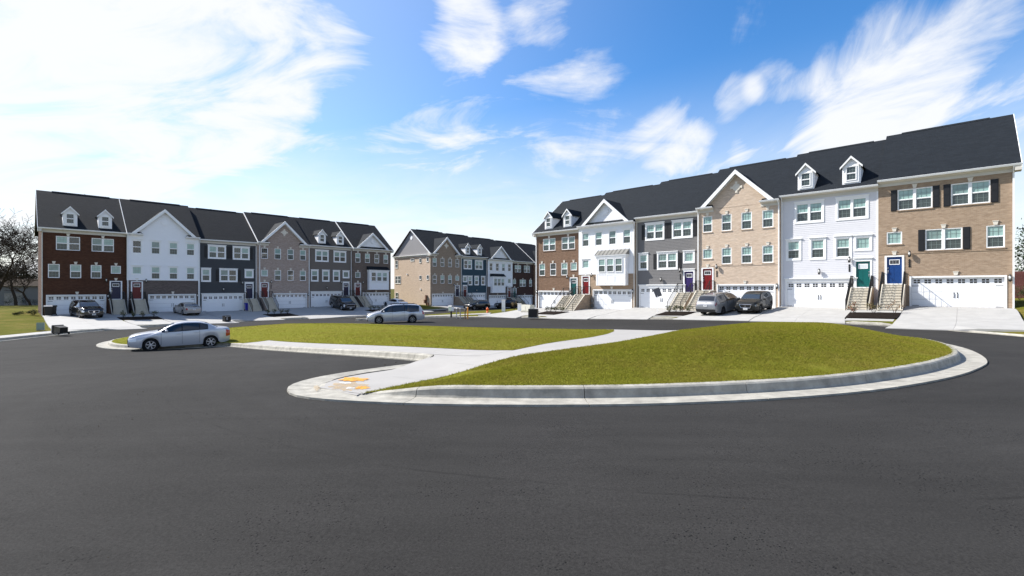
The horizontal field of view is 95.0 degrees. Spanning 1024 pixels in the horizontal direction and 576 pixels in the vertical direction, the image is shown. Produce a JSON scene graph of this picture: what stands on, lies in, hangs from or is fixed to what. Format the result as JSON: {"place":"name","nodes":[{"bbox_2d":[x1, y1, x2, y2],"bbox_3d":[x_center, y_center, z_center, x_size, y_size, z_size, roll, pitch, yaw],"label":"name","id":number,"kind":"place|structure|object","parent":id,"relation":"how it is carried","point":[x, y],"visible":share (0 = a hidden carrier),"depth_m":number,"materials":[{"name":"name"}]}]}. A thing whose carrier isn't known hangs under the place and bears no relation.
{"place":"outdoors","nodes":[
{"label":"outdoors","id":0,"kind":"place"},
{"bbox_2d":[42,313,147,329],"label":"driveway","id":1,"kind":"structure","parent":0,"point":[106,321],"depth_m":45.30,"materials":[{"name":"concrete"}]},
{"bbox_2d":[69,299,103,317],"bbox_3d":[-46.265,2.250,50.999,5.070,1.859,2.329,3,2,34],"label":"suv","id":2,"kind":"object","parent":1,"relation":"on","point":[83,308],"visible":1,"depth_m":50.08,"materials":[{"name":"black metal"}]},
{"bbox_2d":[124,319,171,325],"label":"pavement","id":3,"kind":"structure","parent":0,"point":[145,322],"depth_m":47.72,"materials":[{"name":"concrete"}]},
{"bbox_2d":[149,312,238,323],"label":"driveway","id":4,"kind":"structure","parent":0,"point":[172,317],"depth_m":54.40,"materials":[{"name":"concrete"}]},
{"bbox_2d":[173,302,200,314],"bbox_3d":[-40.239,2.521,58.096,4.920,1.535,2.189,5,3,38],"label":"pickup truck","id":5,"kind":"object","parent":4,"relation":"on","point":[184,308],"visible":1,"depth_m":56.92,"materials":[{"name":"silver metal"}]},
{"bbox_2d":[0,305,444,335],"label":"front yard","id":6,"kind":"structure","parent":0,"point":[11,323],"depth_m":46.18,"materials":[{"name":"green plant"}]},
{"bbox_2d":[0,221,37,290],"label":"bare tree","id":7,"kind":"object","parent":6,"relation":"on","point":[11,239],"visible":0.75,"depth_m":74.76,"materials":[{"name":"brown plant"}]},
{"bbox_2d":[34,190,127,315],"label":"townhouse","id":8,"kind":"structure","parent":6,"relation":"on","point":[81,246],"depth_m":54.94,"materials":[{"name":"red brick"}]},
{"bbox_2d":[48,264,59,277],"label":"window","id":9,"kind":"structure","parent":8,"relation":"in","point":[53,269],"depth_m":52.74,"materials":[{"name":"grey"}]},
{"bbox_2d":[56,236,79,250],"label":"window","id":10,"kind":"structure","parent":8,"relation":"in","point":[62,242],"depth_m":53.53,"materials":[{"name":"grey"}]},
{"bbox_2d":[64,212,75,225],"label":"window","id":11,"kind":"structure","parent":8,"relation":"in","point":[69,218],"depth_m":53.67,"materials":[{"name":"grey"}]},
{"bbox_2d":[47,296,104,314],"bbox_3d":[-50.251,1.960,54.215,0.080,2.140,4.860,0,0,43],"label":"garage door","id":12,"kind":"structure","parent":8,"relation":"in","point":[62,306],"depth_m":53.49,"materials":[{"name":"white metal"}]},
{"bbox_2d":[92,238,113,251],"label":"window","id":13,"kind":"structure","parent":8,"relation":"in","point":[98,244],"depth_m":55.71,"materials":[{"name":"grey"}]},
{"bbox_2d":[111,282,120,298],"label":"door","id":14,"kind":"structure","parent":8,"relation":"in","point":[115,286],"depth_m":56.66,"materials":[{"name":"blue wood"}]},
{"bbox_2d":[119,199,199,314],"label":"townhouse","id":15,"kind":"structure","parent":6,"relation":"on","point":[162,257],"depth_m":59.90,"materials":[{"name":"white"}]},
{"bbox_2d":[131,239,142,253],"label":"window","id":16,"kind":"structure","parent":15,"relation":"in","point":[136,244],"depth_m":57.82,"materials":[{"name":"grey"}]},
{"bbox_2d":[132,282,141,298],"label":"door","id":17,"kind":"structure","parent":15,"relation":"in","point":[136,286],"depth_m":57.88,"materials":[{"name":"red wood"}]},
{"bbox_2d":[150,240,161,254],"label":"window","id":18,"kind":"structure","parent":15,"relation":"in","point":[155,245],"depth_m":59.19,"materials":[{"name":"grey glass"}]},
{"bbox_2d":[150,265,161,278],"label":"window","id":19,"kind":"structure","parent":15,"relation":"in","point":[155,270],"depth_m":59.19,"materials":[{"name":"grey glass"}]},
{"bbox_2d":[149,295,194,311],"bbox_3d":[-43.787,1.980,60.557,0.080,2.130,4.850,0,0,43],"label":"garage door","id":20,"kind":"structure","parent":15,"relation":"in","point":[157,305],"depth_m":60.08,"materials":[{"name":"white metal"}]},
{"bbox_2d":[168,241,178,255],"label":"window","id":21,"kind":"structure","parent":15,"relation":"in","point":[173,246],"depth_m":60.55,"materials":[{"name":"grey"}]},
{"bbox_2d":[168,266,178,279],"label":"window","id":22,"kind":"structure","parent":15,"relation":"in","point":[173,271],"depth_m":60.55,"materials":[{"name":"grey"}]},
{"bbox_2d":[189,207,262,311],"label":"townhouse","id":23,"kind":"structure","parent":6,"relation":"on","point":[228,243],"depth_m":65.71,"materials":[{"name":"grey"}]},
{"bbox_2d":[207,244,226,258],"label":"window","id":24,"kind":"structure","parent":23,"relation":"in","point":[214,251],"depth_m":64.27,"materials":[{"name":"grey"}]},
{"bbox_2d":[203,295,242,311],"bbox_3d":[-39.953,2.130,64.915,0.110,2.140,4.860,0,0,43],"label":"garage door","id":25,"kind":"structure","parent":23,"relation":"in","point":[210,303],"depth_m":64.85,"materials":[{"name":"white metal"}]},
{"bbox_2d":[219,268,237,281],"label":"window","id":26,"kind":"structure","parent":23,"relation":"in","point":[225,274],"depth_m":65.33,"materials":[{"name":"grey"}]},
{"bbox_2d":[233,246,249,259],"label":"window","id":27,"kind":"structure","parent":23,"relation":"in","point":[239,252],"depth_m":66.52,"materials":[{"name":"grey"}]},
{"bbox_2d":[243,212,310,310],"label":"townhouse","id":28,"kind":"structure","parent":6,"relation":"on","point":[283,262],"depth_m":70.70,"materials":[{"name":"grey brick"}]},
{"bbox_2d":[274,294,305,307],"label":"garage door","id":29,"kind":"structure","parent":28,"relation":"in","point":[299,300],"depth_m":71.26,"materials":[{"name":"white metal"}]},
{"bbox_2d":[294,217,360,307],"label":"townhouse","id":30,"kind":"structure","parent":6,"relation":"on","point":[331,248],"depth_m":76.26,"materials":[{"name":"beige"}]},
{"bbox_2d":[315,249,328,261],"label":"window","id":31,"kind":"structure","parent":30,"relation":"in","point":[320,255],"depth_m":74.92,"materials":[{"name":"grey"}]},
{"bbox_2d":[312,293,340,306],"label":"garage door","id":32,"kind":"structure","parent":30,"relation":"in","point":[318,299],"depth_m":74.94,"materials":[{"name":"white metal"}]},
{"bbox_2d":[333,250,345,262],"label":"window","id":33,"kind":"structure","parent":30,"relation":"in","point":[338,256],"depth_m":77.09,"materials":[{"name":"grey"}]},
{"bbox_2d":[335,221,393,306],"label":"townhouse","id":34,"kind":"structure","parent":6,"relation":"on","point":[372,250],"depth_m":81.13,"materials":[{"name":"grey brick"}]},
{"bbox_2d":[363,293,387,304],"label":"garage door","id":35,"kind":"structure","parent":34,"relation":"in","point":[377,298],"depth_m":81.96,"materials":[{"name":"white metal"}]},
{"bbox_2d":[392,229,469,305],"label":"townhouse","id":36,"kind":"structure","parent":6,"relation":"on","point":[427,267],"depth_m":89.75,"materials":[{"name":"beige brick"}]},
{"bbox_2d":[433,294,451,305],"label":"garage door","id":37,"kind":"structure","parent":36,"relation":"in","point":[438,299],"depth_m":88.70,"materials":[{"name":"white metal"}]},
{"bbox_2d":[443,233,487,301],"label":"townhouse","id":38,"kind":"structure","parent":6,"relation":"on","point":[474,271],"depth_m":94.80,"materials":[{"name":"teal"}]},
{"bbox_2d":[469,237,523,304],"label":"townhouse","id":39,"kind":"structure","parent":6,"relation":"on","point":[500,260],"depth_m":99.30,"materials":[{"name":"white"}]},
{"bbox_2d":[487,240,534,304],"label":"townhouse","id":40,"kind":"structure","parent":6,"relation":"on","point":[522,287],"depth_m":105.58,"materials":[{"name":"brown brick"}]},
{"bbox_2d":[515,243,535,304],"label":"townhouse","id":41,"kind":"structure","parent":6,"relation":"on","point":[529,250],"depth_m":109.61,"materials":[{"name":"brown brick"}]},
{"bbox_2d":[205,311,284,320],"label":"driveway","id":42,"kind":"structure","parent":0,"point":[244,316],"depth_m":59.40,"materials":[{"name":"concrete"}]},
{"bbox_2d":[279,308,352,318],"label":"driveway","id":43,"kind":"structure","parent":0,"point":[312,313],"depth_m":65.48,"materials":[{"name":"concrete"}]},
{"bbox_2d":[310,307,370,315],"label":"driveway","id":44,"kind":"structure","parent":0,"point":[357,312],"depth_m":70.15,"materials":[{"name":"concrete"}]},
{"bbox_2d":[329,295,355,309],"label":"suv","id":45,"kind":"object","parent":44,"relation":"on","point":[341,302],"visible":1,"depth_m":71.85,"materials":[{"name":"black metal"}]},
{"bbox_2d":[9,289,976,314],"bbox_3d":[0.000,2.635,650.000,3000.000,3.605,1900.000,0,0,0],"label":"ground","id":46,"kind":"structure","parent":0,"point":[392,293],"depth_m":89.09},
{"bbox_2d":[0,279,37,305],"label":"outbuilding","id":47,"kind":"structure","parent":46,"relation":"on","point":[31,292],"depth_m":90.02,"materials":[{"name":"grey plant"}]},
{"bbox_2d":[4,293,21,305],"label":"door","id":48,"kind":"structure","parent":47,"relation":"in","point":[7,296],"depth_m":89.20,"materials":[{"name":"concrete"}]},
{"bbox_2d":[0,266,37,305],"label":"bare tree","id":49,"kind":"object","parent":46,"relation":"on","point":[29,281],"visible":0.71,"depth_m":79.48,"materials":[{"name":"brown plant"}]},
{"bbox_2d":[0,208,37,305],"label":"bare tree","id":50,"kind":"object","parent":46,"relation":"on","point":[13,292],"visible":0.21,"depth_m":88.49,"materials":[{"name":"brown plant"}]},
{"bbox_2d":[1015,218,1023,270],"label":"conifer tree","id":51,"kind":"object","parent":46,"relation":"on","point":[1019,254],"visible":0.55,"depth_m":56.62,"materials":[{"name":"green plant"}]},
{"bbox_2d":[0,308,1023,575],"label":"road","id":52,"kind":"structure","parent":0,"point":[192,462],"depth_m":4.70,"materials":[{"name":"grey asphalt"}]},
{"bbox_2d":[127,320,229,350],"bbox_3d":[-18.556,2.628,26.295,4.640,1.565,2.149,0,0,-38],"label":"sedan","id":53,"kind":"object","parent":52,"relation":"on","point":[188,332],"visible":1,"depth_m":25.68,"materials":[{"name":"silver metal"}]},
{"bbox_2d":[0,307,535,341],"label":"street kerb","id":54,"kind":"structure","parent":52,"relation":"on","point":[51,334],"depth_m":36.45,"materials":[{"name":"concrete"}]},
{"bbox_2d":[366,303,424,323],"bbox_3d":[-10.913,2.395,43.995,5.220,1.859,2.359,0,0,-19],"label":"minivan","id":55,"kind":"object","parent":52,"relation":"on","point":[411,312],"visible":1,"depth_m":43.23,"materials":[{"name":"silver metal"}]},
{"bbox_2d":[464,299,489,309],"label":"suv","id":56,"kind":"object","parent":52,"relation":"on","point":[474,304],"visible":0.94,"depth_m":82.60,"materials":[{"name":"black metal"}]},
{"bbox_2d":[96,323,986,406],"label":"traffic island","id":57,"kind":"structure","parent":52,"relation":"on","point":[959,361],"depth_m":8.23,"materials":[{"name":"concrete"}]},
{"bbox_2d":[112,323,609,349],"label":"lawn","id":58,"kind":"structure","parent":57,"relation":"on","point":[276,337],"depth_m":27.05,"materials":[{"name":"green plant"}]},
{"bbox_2d":[245,340,511,355],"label":"bay pavement","id":59,"kind":"structure","parent":57,"relation":"on","point":[450,352],"depth_m":16.77,"materials":[{"name":"concrete"}]},
{"bbox_2d":[318,329,675,395],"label":"island path","id":60,"kind":"structure","parent":57,"relation":"on","point":[435,366],"depth_m":11.51,"materials":[{"name":"concrete"}]},
{"bbox_2d":[113,322,954,392],"bbox_3d":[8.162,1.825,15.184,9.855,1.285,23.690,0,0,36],"label":"lawn","id":61,"kind":"structure","parent":57,"relation":"on","point":[822,367],"depth_m":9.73,"materials":[{"name":"green plant"}]},
{"bbox_2d":[356,315,1023,336],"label":"street kerb","id":62,"kind":"structure","parent":52,"relation":"on","point":[850,323],"depth_m":30.68,"materials":[{"name":"concrete"}]},
{"bbox_2d":[0,0,1023,288],"label":"sky","id":63,"kind":"structure","parent":0,"point":[470,118],"materials":[{"name":"blue"}]},
{"bbox_2d":[478,308,552,317],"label":"driveway","id":64,"kind":"structure","parent":0,"point":[514,314],"depth_m":53.49,"materials":[{"name":"concrete"}]},
{"bbox_2d":[541,309,619,318],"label":"driveway","id":65,"kind":"structure","parent":0,"point":[584,314],"depth_m":48.66,"materials":[{"name":"concrete"}]},
{"bbox_2d":[590,307,670,319],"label":"driveway","id":66,"kind":"structure","parent":0,"point":[638,313],"depth_m":44.86,"materials":[{"name":"concrete"}]},
{"bbox_2d":[675,309,771,320],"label":"driveway","id":67,"kind":"structure","parent":0,"point":[733,315],"depth_m":38.39,"materials":[{"name":"concrete"}]},
{"bbox_2d":[695,291,740,314],"bbox_3d":[18.065,1.244,40.701,5.240,1.849,2.349,-7,5,-39],"label":"minivan","id":68,"kind":"object","parent":67,"relation":"on","point":[720,303],"visible":0.82,"depth_m":39.29,"materials":[{"name":"grey metal"}]},
{"bbox_2d":[736,291,772,312],"bbox_3d":[20.543,1.155,39.742,2.199,1.745,4.640,0,4,45],"label":"suv","id":69,"kind":"object","parent":67,"relation":"on","point":[758,301],"visible":1,"depth_m":38.71,"materials":[{"name":"black metal"}]},
{"bbox_2d":[425,298,1023,333],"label":"front yard","id":70,"kind":"structure","parent":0,"point":[1019,306],"depth_m":36.65,"materials":[{"name":"green plant"}]},
{"bbox_2d":[532,195,603,309],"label":"townhouse","id":71,"kind":"structure","parent":70,"relation":"on","point":[555,233],"depth_m":59.29,"materials":[{"name":"brown brick"}]},
{"bbox_2d":[540,292,567,307],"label":"garage door","id":72,"kind":"structure","parent":71,"relation":"in","point":[546,298],"depth_m":59.90,"materials":[{"name":"white metal"}]},
{"bbox_2d":[562,236,574,249],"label":"window","id":73,"kind":"structure","parent":71,"relation":"in","point":[567,242],"depth_m":57.68,"materials":[{"name":"grey glass"}]},
{"bbox_2d":[563,184,658,310],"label":"townhouse","id":74,"kind":"structure","parent":70,"relation":"on","point":[606,226],"depth_m":53.58,"materials":[{"name":"white"}]},
{"bbox_2d":[607,228,616,245],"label":"window","id":75,"kind":"structure","parent":74,"relation":"in","point":[612,233],"depth_m":53.14,"materials":[{"name":"grey"}]},
{"bbox_2d":[594,290,630,309],"bbox_3d":[11.387,1.350,53.238,4.850,2.130,0.080,0,0,43],"label":"garage door","id":76,"kind":"structure","parent":74,"relation":"in","point":[620,300],"depth_m":53.23,"materials":[{"name":"white metal"}]},
{"bbox_2d":[622,227,631,244],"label":"window","id":77,"kind":"structure","parent":74,"relation":"in","point":[626,232],"depth_m":51.91,"materials":[{"name":"grey"}]},
{"bbox_2d":[634,173,716,309],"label":"townhouse","id":78,"kind":"structure","parent":70,"relation":"on","point":[666,218],"depth_m":49.40,"materials":[{"name":"grey"}]},
{"bbox_2d":[638,252,648,270],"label":"window","id":79,"kind":"structure","parent":78,"relation":"in","point":[642,257],"depth_m":50.83,"materials":[{"name":"grey glass"}]},
{"bbox_2d":[644,221,664,240],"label":"window","id":80,"kind":"structure","parent":78,"relation":"in","point":[653,230],"depth_m":49.88,"materials":[{"name":"white"}]},
{"bbox_2d":[640,288,683,307],"bbox_3d":[15.740,1.050,49.416,4.860,2.140,0.111,0,0,43],"label":"garage door","id":81,"kind":"structure","parent":78,"relation":"in","point":[648,299],"depth_m":49.93,"materials":[{"name":"white metal"}]},
{"bbox_2d":[657,251,677,269],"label":"window","id":82,"kind":"structure","parent":78,"relation":"in","point":[666,260],"depth_m":48.88,"materials":[{"name":"white glass"}]},
{"bbox_2d":[671,218,692,238],"bbox_3d":[17.336,-6.032,47.808,2.280,1.945,0.175,0,0,43],"label":"window","id":83,"kind":"structure","parent":78,"relation":"in","point":[681,228],"depth_m":47.78,"materials":[{"name":"white plastic"}]},
{"bbox_2d":[683,250,694,263],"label":"window","id":84,"kind":"structure","parent":78,"relation":"in","point":[688,255],"depth_m":47.35,"materials":[{"name":"grey"}]},
{"bbox_2d":[685,157,795,310],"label":"townhouse","id":85,"kind":"structure","parent":70,"relation":"on","point":[738,208],"depth_m":43.99,"materials":[{"name":"beige brick"}]},
{"bbox_2d":[703,269,711,289],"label":"door","id":86,"kind":"structure","parent":85,"relation":"in","point":[707,273],"depth_m":45.83,"materials":[{"name":"red wood"}]},
{"bbox_2d":[741,212,751,229],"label":"window","id":87,"kind":"structure","parent":85,"relation":"in","point":[746,217],"depth_m":43.40,"materials":[{"name":"grey plastic"}]},
{"bbox_2d":[741,246,751,263],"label":"window","id":88,"kind":"structure","parent":85,"relation":"in","point":[746,252],"depth_m":43.40,"materials":[{"name":"grey"}]},
{"bbox_2d":[719,285,773,308],"bbox_3d":[21.653,0.830,43.529,4.850,2.130,0.050,0,0,43],"label":"garage door","id":89,"kind":"structure","parent":85,"relation":"in","point":[738,290],"depth_m":43.57,"materials":[{"name":"white metal"}]},
{"bbox_2d":[762,209,772,227],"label":"window","id":90,"kind":"structure","parent":85,"relation":"in","point":[767,215],"depth_m":42.19,"materials":[{"name":"grey plastic"}]},
{"bbox_2d":[762,245,772,262],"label":"window","id":91,"kind":"structure","parent":85,"relation":"in","point":[767,251],"depth_m":42.19,"materials":[{"name":"grey"}]},
{"bbox_2d":[779,140,885,309],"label":"townhouse","id":92,"kind":"structure","parent":70,"relation":"on","point":[829,227],"depth_m":39.43,"materials":[{"name":"white plastic"}]},
{"bbox_2d":[785,238,801,260],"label":"window","id":93,"kind":"structure","parent":92,"relation":"in","point":[793,246],"depth_m":40.99,"materials":[{"name":"grey"}]},
{"bbox_2d":[799,171,812,188],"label":"window","id":94,"kind":"structure","parent":92,"relation":"in","point":[805,178],"depth_m":40.34,"materials":[{"name":"grey plastic"}]},
{"bbox_2d":[794,199,823,223],"bbox_3d":[25.413,-6.513,40.155,2.280,1.945,0.175,0,0,43],"label":"window","id":95,"kind":"structure","parent":92,"relation":"in","point":[810,211],"depth_m":40.13,"materials":[{"name":"grey plastic"}]},
{"bbox_2d":[809,236,826,259],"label":"window","id":96,"kind":"structure","parent":92,"relation":"in","point":[817,245],"depth_m":39.76,"materials":[{"name":"grey"}]},
{"bbox_2d":[787,282,853,307],"bbox_3d":[26.007,0.570,39.676,4.860,2.140,0.111,0,0,43],"label":"garage door","id":97,"kind":"structure","parent":92,"relation":"in","point":[799,294],"depth_m":39.77,"materials":[{"name":"white metal"}]},
{"bbox_2d":[833,235,852,258],"bbox_3d":[27.155,-3.342,38.505,1.300,1.925,0.175,0,0,43],"label":"window","id":98,"kind":"structure","parent":92,"relation":"in","point":[842,244],"depth_m":38.54,"materials":[{"name":"grey"}]},
{"bbox_2d":[844,164,858,182],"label":"window","id":99,"kind":"structure","parent":92,"relation":"in","point":[851,172],"depth_m":38.16,"materials":[{"name":"grey plastic"}]},
{"bbox_2d":[835,194,869,220],"bbox_3d":[27.593,-6.513,38.089,2.280,1.945,0.175,0,0,43],"label":"window","id":100,"kind":"structure","parent":92,"relation":"in","point":[853,207],"depth_m":38.06,"materials":[{"name":"grey plastic"}]},
{"bbox_2d":[853,234,872,250],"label":"window","id":101,"kind":"structure","parent":92,"relation":"in","point":[863,242],"depth_m":37.61,"materials":[{"name":"grey"}]},
{"bbox_2d":[856,261,869,286],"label":"door","id":102,"kind":"structure","parent":92,"relation":"in","point":[862,267],"depth_m":37.62,"materials":[{"name":"teal wood"}]},
{"bbox_2d":[846,312,900,318],"bbox_3d":[24.897,1.925,32.437,2.890,0.457,2.450,0,0,43],"label":"mulch bed","id":103,"kind":"object","parent":70,"relation":"on","point":[875,315],"visible":0.97,"depth_m":32.15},
{"bbox_2d":[877,114,1022,310],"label":"townhouse","id":104,"kind":"structure","parent":70,"relation":"on","point":[946,215],"depth_m":34.45,"materials":[{"name":"beige brick"}]},
{"bbox_2d":[887,232,901,243],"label":"window","id":105,"kind":"structure","parent":104,"relation":"in","point":[892,237],"depth_m":36.25,"materials":[{"name":"grey glass"}]},
{"bbox_2d":[887,257,901,283],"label":"door","id":106,"kind":"structure","parent":104,"relation":"in","point":[894,264],"depth_m":36.24,"materials":[{"name":"blue wood"}]},
{"bbox_2d":[898,186,931,209],"bbox_3d":[30.392,-6.735,35.417,2.000,1.570,0.095,0,0,43],"label":"window","id":107,"kind":"structure","parent":104,"relation":"in","point":[915,198],"depth_m":35.35,"materials":[{"name":"grey plastic"}]},
{"bbox_2d":[925,227,961,250],"bbox_3d":[31.553,-3.565,34.316,2.000,1.550,0.095,0,0,43],"label":"window","id":108,"kind":"structure","parent":104,"relation":"in","point":[947,238],"depth_m":34.28,"materials":[{"name":"grey"}]},
{"bbox_2d":[912,277,1003,307],"bbox_3d":[32.090,0.310,33.942,4.860,2.140,0.110,0,0,43],"label":"garage door","id":109,"kind":"structure","parent":104,"relation":"in","point":[963,291],"depth_m":33.79,"materials":[{"name":"white metal"}]},
{"bbox_2d":[951,180,989,205],"bbox_3d":[32.564,-6.735,33.358,2.000,1.570,0.095,0,0,43],"label":"window","id":110,"kind":"structure","parent":104,"relation":"in","point":[976,192],"depth_m":33.31,"materials":[{"name":"grey plastic"}]},
{"bbox_2d":[986,225,1004,247],"bbox_3d":[33.476,-3.565,32.497,0.900,1.550,0.090,0,0,43],"label":"window","id":111,"kind":"structure","parent":104,"relation":"in","point":[995,234],"depth_m":32.51,"materials":[{"name":"grey"}]},
{"bbox_2d":[1015,271,1023,297],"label":"board fence","id":112,"kind":"object","parent":70,"relation":"on","point":[1019,279],"visible":0.13,"depth_m":52.06,"materials":[{"name":"brown wood"}]},
{"bbox_2d":[749,307,851,323],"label":"driveway","id":113,"kind":"structure","parent":0,"point":[808,314],"depth_m":35.17,"materials":[{"name":"concrete"}]},
{"bbox_2d":[885,306,1023,331],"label":"driveway","id":114,"kind":"structure","parent":0,"point":[961,319],"depth_m":28.86,"materials":[{"name":"concrete"}]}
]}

